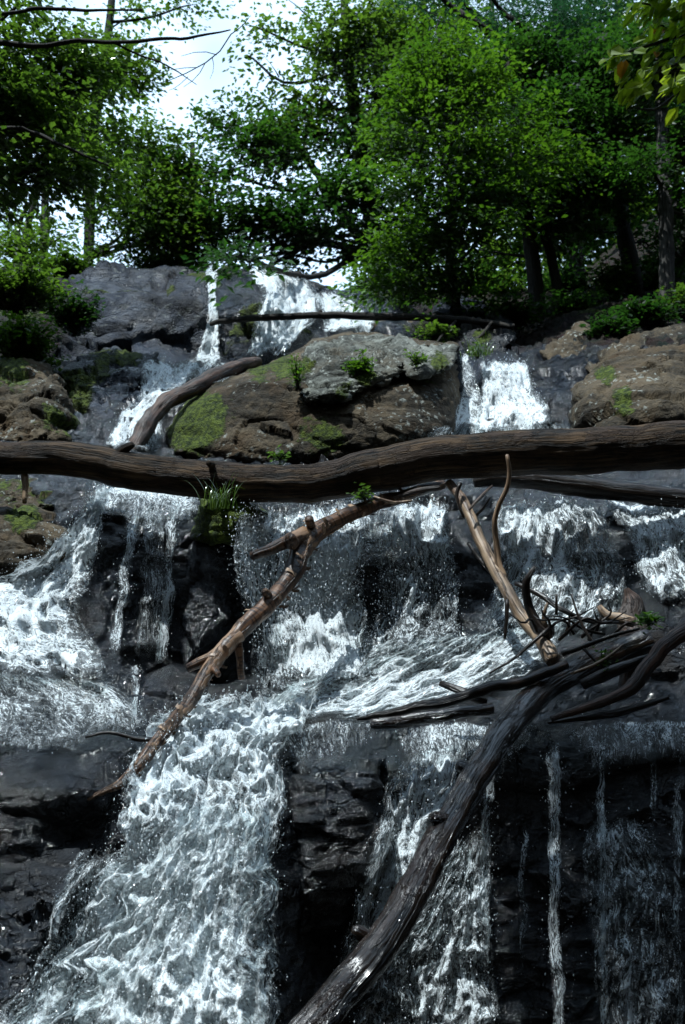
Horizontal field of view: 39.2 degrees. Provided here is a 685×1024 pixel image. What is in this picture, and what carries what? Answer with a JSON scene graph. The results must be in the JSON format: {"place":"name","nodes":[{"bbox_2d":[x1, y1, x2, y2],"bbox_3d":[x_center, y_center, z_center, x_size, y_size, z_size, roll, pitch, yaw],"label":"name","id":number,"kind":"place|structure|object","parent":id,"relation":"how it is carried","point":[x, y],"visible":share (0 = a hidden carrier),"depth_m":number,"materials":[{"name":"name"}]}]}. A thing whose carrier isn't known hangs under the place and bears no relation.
{"place":"outdoors","nodes":[
{"label":"outdoors","id":0,"kind":"place"},
{"bbox_2d":[185,474,245,510],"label":"grass tuft","id":1,"kind":"object","parent":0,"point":[215,499],"visible":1,"depth_m":5.88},
{"bbox_2d":[0,0,683,289],"label":"sky","id":2,"kind":"structure","parent":0,"point":[170,103],"materials":[{"name":"white"}]},
{"bbox_2d":[0,260,684,1023],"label":"stream bed","id":3,"kind":"object","parent":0,"point":[162,312],"visible":0.48,"depth_m":4.75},
{"bbox_2d":[0,478,54,510],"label":"boulder","id":4,"kind":"object","parent":3,"relation":"on","point":[11,491],"visible":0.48,"depth_m":6.82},
{"bbox_2d":[0,503,71,580],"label":"boulder","id":5,"kind":"object","parent":3,"relation":"on","point":[23,533],"visible":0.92,"depth_m":5.86,"materials":[{"name":"stone"}]},
{"bbox_2d":[0,484,106,679],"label":"waterfall","id":6,"kind":"structure","parent":5,"relation":"on","point":[19,617],"depth_m":5.55,"materials":[{"name":"white liquid"}]},
{"bbox_2d":[0,246,74,319],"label":"shrub","id":7,"kind":"object","parent":3,"relation":"on","point":[21,290],"visible":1,"depth_m":12.15,"materials":[{"name":"green plant"}]},
{"bbox_2d":[0,357,80,441],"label":"boulder","id":8,"kind":"object","parent":3,"relation":"on","point":[36,402],"visible":0.84,"depth_m":9.01,"materials":[{"name":"stone"}]},
{"bbox_2d":[0,306,62,360],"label":"shrub","id":9,"kind":"object","parent":8,"relation":"on","point":[18,339],"visible":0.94,"depth_m":10.49,"materials":[{"name":"green plant"}]},
{"bbox_2d":[16,345,70,370],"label":"shrub","id":10,"kind":"object","parent":3,"relation":"on","point":[49,360],"visible":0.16,"depth_m":10.68,"materials":[{"name":"green plant"}]},
{"bbox_2d":[0,839,107,1014],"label":"boulder","id":11,"kind":"object","parent":3,"relation":"on","point":[39,882],"visible":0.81,"depth_m":3.81,"materials":[{"name":"stone"}]},
{"bbox_2d":[0,716,136,824],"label":"boulder","id":12,"kind":"object","parent":11,"relation":"on","point":[64,780],"visible":0.75,"depth_m":4.22,"materials":[{"name":"stone"}]},
{"bbox_2d":[0,674,139,746],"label":"waterfall","id":13,"kind":"structure","parent":12,"relation":"on","point":[105,690],"depth_m":4.87,"materials":[{"name":"white liquid"}]},
{"bbox_2d":[85,480,445,800],"bbox_3d":[-0.314,0.535,5.245,0.387,1.846,2.448,-11,-17,43],"label":"birch log","id":14,"kind":"object","parent":12,"relation":"on","point":[302,543],"visible":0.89,"depth_m":5.11,"materials":[{"name":"brown wood"}]},
{"bbox_2d":[346,482,373,502],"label":"plant","id":15,"kind":"object","parent":14,"relation":"on","point":[360,496],"visible":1,"depth_m":5.84,"materials":[{"name":"green plant"}]},
{"bbox_2d":[393,485,439,499],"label":"stick","id":16,"kind":"object","parent":14,"relation":"on","point":[418,490],"visible":1,"depth_m":5.85,"materials":[{"name":"brown wood"}]},
{"bbox_2d":[0,853,114,1023],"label":"waterfall","id":17,"kind":"structure","parent":3,"relation":"on","point":[45,993],"depth_m":3.73,"materials":[{"name":"white liquid"}]},
{"bbox_2d":[32,238,112,278],"bbox_3d":[-4.604,-4.217,16.799,1.679,0.764,1.281,5,-13,-22],"label":"shrub","id":18,"kind":"object","parent":3,"relation":"on","point":[73,264],"visible":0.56,"depth_m":16.48,"materials":[{"name":"green plant"}]},
{"bbox_2d":[40,279,106,342],"bbox_3d":[-3.597,-2.706,12.862,0.891,0.869,0.689,0,-12,0],"label":"shrub","id":19,"kind":"object","parent":3,"relation":"on","point":[75,322],"visible":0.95,"depth_m":12.74,"materials":[{"name":"green plant"}]},
{"bbox_2d":[58,346,159,419],"bbox_3d":[-2.709,-1.317,10.728,1.238,2.191,2.875,0,-12,0],"label":"boulder","id":20,"kind":"object","parent":3,"relation":"on","point":[88,375],"visible":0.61,"depth_m":10.29,"materials":[{"name":"stone"}]},
{"bbox_2d":[110,515,136,650],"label":"waterfall","id":21,"kind":"structure","parent":3,"relation":"on","point":[123,561],"depth_m":5.97,"materials":[{"name":"white liquid"}]},
{"bbox_2d":[0,0,250,249],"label":"leafy tree","id":22,"kind":"object","parent":3,"relation":"on","point":[32,121],"visible":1,"depth_m":10.71,"materials":[{"name":"green plant"}]},
{"bbox_2d":[8,0,243,271],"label":"leafy tree","id":23,"kind":"object","parent":3,"relation":"on","point":[154,231],"visible":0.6,"depth_m":18.22,"materials":[{"name":"green plant"}]},
{"bbox_2d":[99,487,196,518],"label":"waterfall","id":24,"kind":"structure","parent":3,"relation":"on","point":[142,495],"depth_m":6.49,"materials":[{"name":"white liquid"}]},
{"bbox_2d":[136,511,163,646],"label":"waterfall","id":25,"kind":"structure","parent":3,"relation":"on","point":[153,581],"depth_m":6.06,"materials":[{"name":"white liquid"}]},
{"bbox_2d":[108,359,197,448],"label":"waterfall","id":26,"kind":"structure","parent":3,"relation":"on","point":[137,417],"depth_m":9.74,"materials":[{"name":"white liquid"}]},
{"bbox_2d":[120,242,208,271],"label":"shrub","id":27,"kind":"object","parent":3,"relation":"on","point":[143,263],"visible":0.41,"depth_m":17.60,"materials":[{"name":"green plant"}]},
{"bbox_2d":[21,690,313,1023],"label":"waterfall","id":28,"kind":"structure","parent":3,"relation":"on","point":[128,879],"depth_m":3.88,"materials":[{"name":"white liquid"}]},
{"bbox_2d":[156,505,178,659],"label":"waterfall","id":29,"kind":"structure","parent":3,"relation":"on","point":[164,626],"depth_m":6.03,"materials":[{"name":"white liquid"}]},
{"bbox_2d":[138,663,209,700],"bbox_3d":[-0.964,1.010,5.433,0.457,0.342,0.800,0,-12,0],"label":"boulder","id":30,"kind":"object","parent":3,"relation":"on","point":[171,681],"visible":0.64,"depth_m":5.22,"materials":[{"name":"stone"}]},
{"bbox_2d":[128,357,261,451],"bbox_3d":[-1.441,-1.046,9.380,0.242,1.540,1.878,-8,-14,32],"label":"log","id":31,"kind":"object","parent":3,"relation":"on","point":[153,416],"visible":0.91,"depth_m":9.16,"materials":[{"name":"brown wood"}]},
{"bbox_2d":[175,541,239,683],"bbox_3d":[-0.881,0.632,6.288,0.437,1.127,0.882,2,-12,-7],"label":"boulder","id":32,"kind":"object","parent":3,"relation":"on","point":[206,584],"visible":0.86,"depth_m":5.98,"materials":[{"name":"stone"}]},
{"bbox_2d":[197,265,220,363],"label":"waterfall","id":33,"kind":"structure","parent":3,"relation":"on","point":[209,341],"depth_m":14.05,"materials":[{"name":"white"}]},
{"bbox_2d":[190,498,271,546],"bbox_3d":[-0.725,0.020,6.389,0.530,0.525,0.939,0,-12,0],"label":"boulder","id":34,"kind":"object","parent":3,"relation":"on","point":[210,526],"visible":0.78,"depth_m":5.99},
{"bbox_2d":[246,266,318,354],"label":"waterfall","id":35,"kind":"structure","parent":3,"relation":"on","point":[267,332],"depth_m":14.30,"materials":[{"name":"white"}]},
{"bbox_2d":[127,86,444,306],"bbox_3d":[-1.036,-5.958,16.863,6.230,6.955,7.127,0,-12,0],"label":"leafy tree","id":36,"kind":"object","parent":3,"relation":"on","point":[310,234],"visible":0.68,"depth_m":18.17,"materials":[{"name":"green plant"}]},
{"bbox_2d":[233,504,371,685],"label":"waterfall","id":37,"kind":"structure","parent":3,"relation":"on","point":[306,654],"depth_m":5.94,"materials":[{"name":"white liquid"}]},
{"bbox_2d":[182,0,441,278],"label":"leafy tree","id":38,"kind":"object","parent":3,"relation":"on","point":[351,49],"visible":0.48,"depth_m":20.35,"materials":[{"name":"green plant"}]},
{"bbox_2d":[166,331,460,464],"bbox_3d":[-0.238,-1.315,10.372,3.276,2.687,3.522,0,-12,0],"label":"boulder","id":39,"kind":"object","parent":3,"relation":"on","point":[251,415],"visible":0.65,"depth_m":8.71,"materials":[{"name":"stone"}]},
{"bbox_2d":[297,333,425,403],"bbox_3d":[0.190,-1.455,9.534,1.345,1.306,1.783,0,-12,0],"label":"rock slab","id":40,"kind":"object","parent":39,"relation":"on","point":[328,379],"visible":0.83,"depth_m":9.15,"materials":[{"name":"stone"}]},
{"bbox_2d":[288,353,305,389],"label":"plant","id":41,"kind":"object","parent":40,"relation":"on","point":[296,376],"visible":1,"depth_m":8.71,"materials":[{"name":"green plant"}]},
{"bbox_2d":[341,349,376,376],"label":"plant","id":42,"kind":"object","parent":40,"relation":"on","point":[360,366],"visible":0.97,"depth_m":8.88,"materials":[{"name":"green plant"}]},
{"bbox_2d":[402,343,458,379],"bbox_3d":[0.841,-1.523,9.656,0.593,0.890,1.440,-3,-12,13],"label":"rock slab","id":43,"kind":"object","parent":39,"relation":"on","point":[441,358],"visible":0.8,"depth_m":9.33,"materials":[{"name":"stone"}]},
{"bbox_2d":[403,349,428,365],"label":"plant","id":44,"kind":"object","parent":43,"relation":"on","point":[416,360],"visible":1,"depth_m":8.97,"materials":[{"name":"green plant"}]},
{"bbox_2d":[288,749,392,940],"bbox_3d":[-0.042,1.598,4.668,0.622,1.112,1.255,0,-12,0],"label":"boulder","id":45,"kind":"object","parent":3,"relation":"on","point":[336,803],"visible":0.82,"depth_m":4.20,"materials":[{"name":"stone"}]},
{"bbox_2d":[315,292,374,332],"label":"waterfall","id":46,"kind":"structure","parent":3,"relation":"on","point":[338,323],"depth_m":15.19,"materials":[{"name":"white"}]},
{"bbox_2d":[209,310,514,346],"bbox_3d":[0.132,-2.333,12.710,4.187,1.081,0.694,-5,-13,23],"label":"thin log","id":47,"kind":"object","parent":3,"relation":"on","point":[372,316],"visible":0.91,"depth_m":12.87,"materials":[{"name":"brown wood"}]},
{"bbox_2d":[340,750,455,962],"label":"waterfall","id":48,"kind":"structure","parent":3,"relation":"on","point":[386,893],"depth_m":4.32,"materials":[{"name":"white liquid"}]},
{"bbox_2d":[250,621,565,718],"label":"waterfall","id":49,"kind":"structure","parent":3,"relation":"on","point":[464,683],"depth_m":5.36,"materials":[{"name":"white liquid"}]},
{"bbox_2d":[361,499,458,656],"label":"waterfall","id":50,"kind":"structure","parent":3,"relation":"on","point":[426,512],"depth_m":6.08,"materials":[{"name":"white liquid"}]},
{"bbox_2d":[360,838,496,1023],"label":"waterfall","id":51,"kind":"structure","parent":3,"relation":"on","point":[448,954],"depth_m":4.10,"materials":[{"name":"white liquid"}]},
{"bbox_2d":[406,316,459,342],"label":"shrub","id":52,"kind":"object","parent":3,"relation":"on","point":[434,328],"visible":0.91,"depth_m":12.16,"materials":[{"name":"green plant"}]},
{"bbox_2d":[432,295,488,317],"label":"rock","id":53,"kind":"object","parent":3,"relation":"on","point":[445,310],"visible":0.5,"depth_m":13.72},
{"bbox_2d":[455,354,480,429],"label":"waterfall","id":54,"kind":"structure","parent":3,"relation":"on","point":[464,415],"depth_m":9.72,"materials":[{"name":"white liquid"}]},
{"bbox_2d":[327,0,613,324],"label":"leafy tree","id":55,"kind":"object","parent":3,"relation":"on","point":[445,81],"visible":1,"depth_m":13.06,"materials":[{"name":"green plant"}]},
{"bbox_2d":[289,628,654,1023],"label":"leaning log","id":56,"kind":"object","parent":3,"relation":"on","point":[353,978],"visible":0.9,"depth_m":3.71,"materials":[{"name":"brown wood"}]},
{"bbox_2d":[370,703,494,728],"bbox_3d":[0.413,0.932,4.405,0.575,0.119,0.068,0,-12,-2],"label":"stick","id":57,"kind":"object","parent":56,"relation":"on","point":[435,716],"visible":1,"depth_m":4.38,"materials":[{"name":"brown wood"}]},
{"bbox_2d":[357,660,568,720],"bbox_3d":[0.585,0.834,4.528,1.044,0.287,0.097,2,-12,-10],"label":"stick","id":58,"kind":"object","parent":56,"relation":"on","point":[483,689],"visible":0.98,"depth_m":4.49,"materials":[{"name":"wood"}]},
{"bbox_2d":[439,681,487,703],"bbox_3d":[0.576,0.864,4.600,0.256,0.119,0.048,-9,-15,36],"label":"stick","id":59,"kind":"object","parent":58,"relation":"on","point":[454,688],"visible":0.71,"depth_m":4.60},
{"bbox_2d":[445,454,642,673],"bbox_3d":[0.906,0.262,5.184,1.271,1.226,0.594,-11,-17,43],"label":"dead branch","id":60,"kind":"object","parent":56,"relation":"on","point":[537,629],"visible":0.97,"depth_m":5.09,"materials":[{"name":"brown wood"}]},
{"bbox_2d":[580,654,647,688],"bbox_3d":[1.301,0.749,4.542,0.365,0.174,0.064,0,-12,0],"label":"stick","id":61,"kind":"object","parent":56,"relation":"on","point":[600,676],"visible":0.8,"depth_m":4.52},
{"bbox_2d":[597,605,635,626],"bbox_3d":[1.437,0.546,5.056,0.198,0.128,0.067,-8,-15,34],"label":"stick","id":62,"kind":"object","parent":56,"relation":"on","point":[603,611],"visible":0.77,"depth_m":5.03,"materials":[{"name":"brown wood"}]},
{"bbox_2d":[457,312,516,354],"bbox_3d":[1.851,-2.257,12.403,0.768,1.529,2.384,-2,-12,10],"label":"boulder","id":63,"kind":"object","parent":3,"relation":"on","point":[501,339],"visible":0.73,"depth_m":12.10,"materials":[{"name":"stone"}]},
{"bbox_2d":[479,775,494,950],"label":"waterfall","id":64,"kind":"structure","parent":3,"relation":"on","point":[485,919],"depth_m":4.25,"materials":[{"name":"white liquid"}]},
{"bbox_2d":[462,259,526,292],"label":"shrub","id":65,"kind":"object","parent":3,"relation":"on","point":[511,283],"visible":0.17,"depth_m":16.92,"materials":[{"name":"green plant"}]},
{"bbox_2d":[477,361,546,429],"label":"waterfall","id":66,"kind":"structure","parent":3,"relation":"on","point":[508,410],"depth_m":9.61,"materials":[{"name":"white liquid"}]},
{"bbox_2d":[478,287,562,330],"bbox_3d":[2.425,-2.836,13.689,1.257,0.591,1.158,3,-12,-15],"label":"shrub","id":67,"kind":"object","parent":3,"relation":"on","point":[517,313],"visible":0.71,"depth_m":13.50,"materials":[{"name":"green plant"}]},
{"bbox_2d":[402,720,684,766],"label":"waterfall","id":68,"kind":"structure","parent":3,"relation":"on","point":[480,728],"depth_m":4.53,"materials":[{"name":"white liquid"}]},
{"bbox_2d":[430,12,658,318],"bbox_3d":[3.069,-5.347,15.076,3.940,5.633,2.975,0,-12,0],"label":"leafy tree","id":69,"kind":"object","parent":3,"relation":"on","point":[531,256],"visible":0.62,"depth_m":14.70,"materials":[{"name":"green plant"}]},
{"bbox_2d":[528,366,561,428],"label":"boulder","id":70,"kind":"object","parent":3,"relation":"on","point":[547,371],"visible":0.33,"depth_m":9.39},
{"bbox_2d":[483,497,622,631],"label":"waterfall","id":71,"kind":"structure","parent":3,"relation":"on","point":[517,522],"depth_m":6.01,"materials":[{"name":"white liquid"}]},
{"bbox_2d":[546,747,565,1023],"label":"waterfall","id":72,"kind":"structure","parent":3,"relation":"on","point":[555,762],"depth_m":4.14,"materials":[{"name":"white liquid"}]},
{"bbox_2d":[539,321,592,360],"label":"boulder","id":73,"kind":"object","parent":3,"relation":"on","point":[569,346],"visible":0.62,"depth_m":10.94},
{"bbox_2d":[472,475,684,508],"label":"fallen log","id":74,"kind":"object","parent":3,"relation":"on","point":[603,489],"visible":0.8,"depth_m":6.17,"materials":[{"name":"wood"}]},
{"bbox_2d":[539,284,618,318],"bbox_3d":[3.389,-2.974,13.944,1.120,0.581,1.021,0,-12,0],"label":"shrub","id":75,"kind":"object","parent":3,"relation":"on","point":[576,304],"visible":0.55,"depth_m":13.76,"materials":[{"name":"green plant"}]},
{"bbox_2d":[561,627,639,668],"bbox_3d":[1.255,0.683,4.670,0.382,0.244,0.054,-2,-12,9],"label":"stick","id":76,"kind":"object","parent":3,"relation":"on","point":[569,651],"visible":0.9,"depth_m":4.68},
{"bbox_2d":[597,757,609,1023],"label":"waterfall","id":77,"kind":"structure","parent":3,"relation":"on","point":[603,919],"depth_m":4.06,"materials":[{"name":"white liquid"}]},
{"bbox_2d":[592,646,618,670],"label":"plant","id":78,"kind":"object","parent":3,"relation":"on","point":[604,663],"visible":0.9,"depth_m":4.49,"materials":[{"name":"green plant"}]},
{"bbox_2d":[535,12,684,298],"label":"leafy tree","id":79,"kind":"object","parent":3,"relation":"on","point":[624,236],"visible":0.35,"depth_m":15.05,"materials":[{"name":"green plant"}]},
{"bbox_2d":[579,247,640,301],"bbox_3d":[4.094,-3.561,14.565,0.851,0.835,0.763,11,-16,-42],"label":"shrub","id":80,"kind":"object","parent":3,"relation":"on","point":[610,282],"visible":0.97,"depth_m":14.47,"materials":[{"name":"green plant"}]},
{"bbox_2d":[579,306,642,338],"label":"shrub","id":81,"kind":"object","parent":3,"relation":"on","point":[606,326],"visible":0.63,"depth_m":11.08,"materials":[{"name":"green plant"}]},
{"bbox_2d":[550,622,684,721],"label":"stick","id":82,"kind":"object","parent":3,"relation":"on","point":[653,660],"visible":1,"depth_m":4.38,"materials":[{"name":"brown wood"}]},
{"bbox_2d":[547,695,668,723],"bbox_3d":[1.213,0.896,4.365,0.575,0.129,0.056,1,-12,-5],"label":"stick","id":83,"kind":"object","parent":82,"relation":"attached to","point":[620,712],"visible":0.97,"depth_m":4.34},
{"bbox_2d":[568,324,684,428],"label":"boulder","id":84,"kind":"object","parent":3,"relation":"on","point":[627,380],"visible":0.77,"depth_m":8.38,"materials":[{"name":"stone"}]},
{"bbox_2d":[603,291,684,326],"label":"shrub","id":85,"kind":"object","parent":84,"relation":"on","point":[651,312],"visible":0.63,"depth_m":11.38,"materials":[{"name":"green plant"}]},
{"bbox_2d":[594,255,658,300],"bbox_3d":[5.082,-3.832,16.109,1.812,0.927,1.553,0,-12,0],"label":"shrub","id":86,"kind":"object","parent":3,"relation":"on","point":[652,285],"visible":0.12,"depth_m":15.80,"materials":[{"name":"green plant"}]},
{"bbox_2d":[583,821,675,1023],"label":"waterfall","id":87,"kind":"structure","parent":3,"relation":"on","point":[630,993],"depth_m":3.97,"materials":[{"name":"white liquid"}]},
{"bbox_2d":[581,1,684,301],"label":"leafy tree","id":88,"kind":"object","parent":3,"relation":"on","point":[663,175],"visible":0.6,"depth_m":14.07,"materials":[{"name":"green plant"}]},
{"bbox_2d":[617,588,649,697],"bbox_3d":[1.517,0.746,5.025,0.181,0.738,0.395,-6,-13,27],"label":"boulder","id":89,"kind":"object","parent":3,"relation":"on","point":[632,603],"visible":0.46,"depth_m":5.14,"materials":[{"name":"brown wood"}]},
{"bbox_2d":[606,500,684,599],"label":"waterfall","id":90,"kind":"structure","parent":3,"relation":"on","point":[657,529],"depth_m":5.83,"materials":[{"name":"white liquid"}]},
{"bbox_2d":[632,610,665,634],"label":"plant","id":91,"kind":"object","parent":3,"relation":"on","point":[646,619],"visible":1,"depth_m":4.77,"materials":[{"name":"green plant"}]},
{"bbox_2d":[648,599,684,683],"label":"boulder","id":92,"kind":"object","parent":3,"relation":"on","point":[672,665],"visible":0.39,"depth_m":5.03,"materials":[{"name":"stone"}]},
{"bbox_2d":[652,282,684,317],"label":"shrub","id":93,"kind":"object","parent":3,"relation":"on","point":[680,288],"visible":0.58,"depth_m":12.15,"materials":[{"name":"green plant"}]},
{"bbox_2d":[672,791,683,1023],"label":"waterfall","id":94,"kind":"structure","parent":3,"relation":"on","point":[674,878],"depth_m":4.03,"materials":[{"name":"white liquid"}]},
{"bbox_2d":[0,420,684,503],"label":"fallen log","id":95,"kind":"object","parent":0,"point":[599,450],"visible":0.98,"depth_m":5.91,"materials":[{"name":"brown wood"}]},
{"bbox_2d":[21,474,28,503],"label":"stick","id":96,"kind":"object","parent":95,"relation":"hanging from","point":[25,481],"visible":1,"depth_m":6.13,"materials":[{"name":"brown wood"}]},
{"bbox_2d":[0,262,684,1023],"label":"spray","id":97,"kind":"object","parent":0,"point":[182,972],"visible":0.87,"depth_m":5.09,"materials":[{"name":"white liquid"}]},
{"bbox_2d":[570,644,623,674],"bbox_3d":[1.180,0.681,4.457,0.259,0.145,0.017,0,-12,0],"label":"stick","id":98,"kind":"object","parent":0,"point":[602,660],"visible":1,"depth_m":4.45,"materials":[{"name":"brown wood"}]},
{"bbox_2d":[577,191,684,295],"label":"ground","id":99,"kind":"structure","parent":0,"point":[614,251],"depth_m":17.26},
{"bbox_2d":[0,193,94,269],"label":"woodland tree","id":100,"kind":"object","parent":99,"relation":"on","point":[44,216],"visible":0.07,"depth_m":27.15,"materials":[{"name":"green plant"}]},
{"bbox_2d":[0,177,103,278],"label":"leafy tree","id":101,"kind":"object","parent":99,"relation":"on","point":[26,238],"visible":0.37,"depth_m":19.91,"materials":[{"name":"green plant"}]},
{"bbox_2d":[323,0,503,288],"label":"woodland tree","id":102,"kind":"object","parent":99,"relation":"on","point":[424,152],"visible":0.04,"depth_m":26.54,"materials":[{"name":"green plant"}]},
{"bbox_2d":[424,0,544,286],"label":"woodland tree","id":103,"kind":"object","parent":99,"relation":"on","point":[475,254],"visible":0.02,"depth_m":28.30,"materials":[{"name":"green plant"}]},
{"bbox_2d":[350,0,684,277],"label":"hemlock tree","id":104,"kind":"object","parent":99,"relation":"on","point":[562,8],"visible":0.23,"depth_m":20.21,"materials":[{"name":"green plant"}]},
{"bbox_2d":[457,0,654,287],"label":"woodland tree","id":105,"kind":"object","parent":99,"relation":"on","point":[561,264],"visible":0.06,"depth_m":24.63,"materials":[{"name":"green plant"}]},
{"bbox_2d":[518,253,602,291],"bbox_3d":[3.886,-3.969,16.726,1.616,0.808,1.503,0,-12,0],"label":"shrub","id":106,"kind":"object","parent":99,"relation":"on","point":[570,278],"visible":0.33,"depth_m":16.44,"materials":[{"name":"green plant"}]},
{"bbox_2d":[542,0,674,268],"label":"woodland tree","id":107,"kind":"object","parent":99,"relation":"on","point":[631,8],"visible":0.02,"depth_m":29.17,"materials":[{"name":"green plant"}]},
{"bbox_2d":[585,0,684,258],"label":"woodland tree","id":108,"kind":"object","parent":99,"relation":"on","point":[628,5],"visible":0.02,"depth_m":26.49,"materials":[{"name":"green plant"}]},
{"bbox_2d":[599,0,684,126],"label":"overhanging branch","id":109,"kind":"object","parent":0,"point":[632,91],"visible":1,"depth_m":3.60,"materials":[{"name":"green plant"}]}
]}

